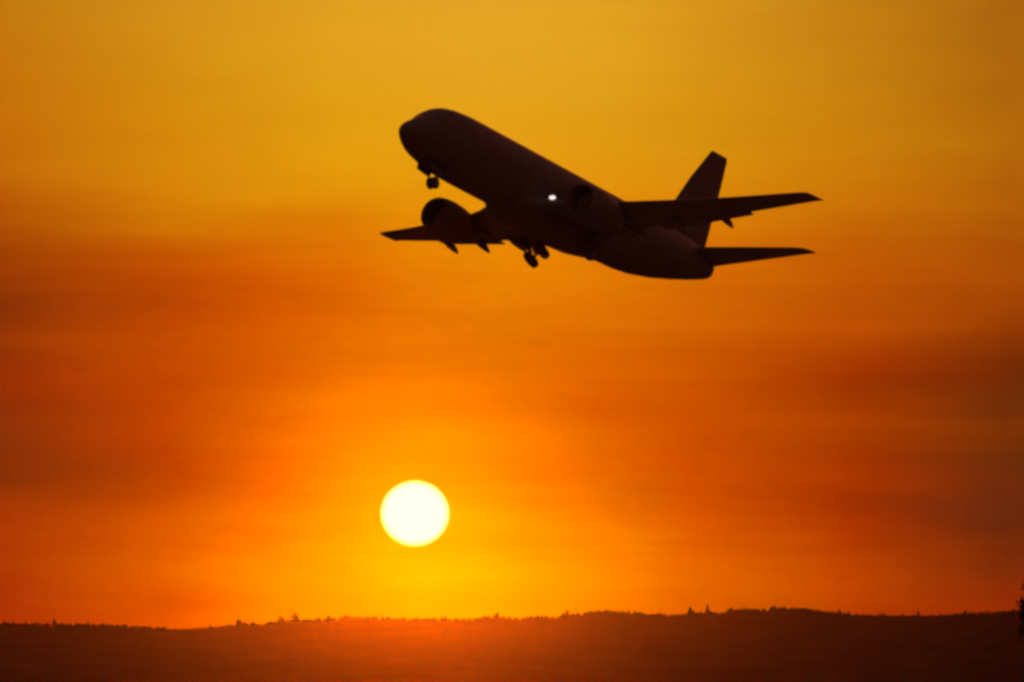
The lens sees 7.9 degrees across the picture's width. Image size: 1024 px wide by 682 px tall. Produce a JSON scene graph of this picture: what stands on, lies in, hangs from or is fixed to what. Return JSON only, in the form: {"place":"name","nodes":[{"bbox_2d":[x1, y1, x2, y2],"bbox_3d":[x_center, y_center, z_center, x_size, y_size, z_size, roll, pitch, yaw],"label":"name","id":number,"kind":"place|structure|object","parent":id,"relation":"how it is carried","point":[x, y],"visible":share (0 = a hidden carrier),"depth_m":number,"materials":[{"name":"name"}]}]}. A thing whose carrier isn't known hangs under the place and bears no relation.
{"place":"outdoors","nodes":[
{"label":"outdoors","id":0,"kind":"place"},
{"bbox_2d":[0,610,1023,681],"bbox_3d":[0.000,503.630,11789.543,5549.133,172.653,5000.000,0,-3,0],"label":"hills","id":1,"kind":"structure","parent":0,"point":[783,646],"depth_m":10856.37,"materials":[{"name":"soil"}]},
{"bbox_2d":[236,619,241,625],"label":"round tree","id":2,"kind":"object","parent":1,"relation":"on","point":[239,623],"visible":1,"depth_m":11945.14,"materials":[{"name":"brown plant"}]},
{"bbox_2d":[278,616,284,622],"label":"round tree","id":3,"kind":"object","parent":1,"relation":"on","point":[280,619],"visible":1,"depth_m":11946.15,"materials":[{"name":"orange plant"}]},
{"bbox_2d":[291,613,299,620],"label":"round tree","id":4,"kind":"object","parent":1,"relation":"on","point":[294,616],"visible":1,"depth_m":11945.47,"materials":[{"name":"orange plant"}]},
{"bbox_2d":[0,605,1021,629],"bbox_3d":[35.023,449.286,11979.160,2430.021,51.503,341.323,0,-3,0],"label":"woodland","id":5,"kind":"object","parent":1,"relation":"on","point":[485,617],"visible":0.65,"depth_m":11959.86,"materials":[{"name":"black plant"}]},
{"bbox_2d":[687,607,693,615],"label":"conifer tree","id":6,"kind":"object","parent":1,"relation":"on","point":[690,611],"visible":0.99,"depth_m":11946.89,"materials":[{"name":"brown plant"}]},
{"bbox_2d":[705,604,710,614],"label":"conifer tree","id":7,"kind":"object","parent":1,"relation":"on","point":[707,611],"visible":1,"depth_m":11947.40,"materials":[{"name":"brown plant"}]},
{"bbox_2d":[0,0,1023,628],"label":"sky","id":8,"kind":"structure","parent":0,"point":[227,395],"materials":[{"name":"orange"}]},
{"bbox_2d":[380,108,823,279],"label":"airliner","id":9,"kind":"object","parent":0,"point":[536,203],"visible":1,"depth_m":411.32,"materials":[{"name":"paint"}]},
{"bbox_2d":[425,110,437,116],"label":"cockpit window","id":10,"kind":"structure","parent":9,"relation":"in","point":[431,113],"depth_m":403.81,"materials":[{"name":"black glass"}]},
{"bbox_2d":[436,111,447,118],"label":"cockpit window","id":11,"kind":"structure","parent":9,"relation":"in","point":[441,115],"depth_m":403.61,"materials":[{"name":"black glass"}]},
{"bbox_2d":[446,118,455,123],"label":"cockpit window","id":12,"kind":"structure","parent":9,"relation":"in","point":[449,120],"depth_m":403.51,"materials":[{"name":"black glass"}]},
{"label":"ground","id":13,"kind":"structure","parent":0,"visible":0},
{"bbox_2d":[1015,584,1023,656],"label":"tall tree","id":14,"kind":"object","parent":13,"relation":"on","point":[1021,616],"visible":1,"depth_m":1149.52,"materials":[{"name":"black plant"}]}
]}

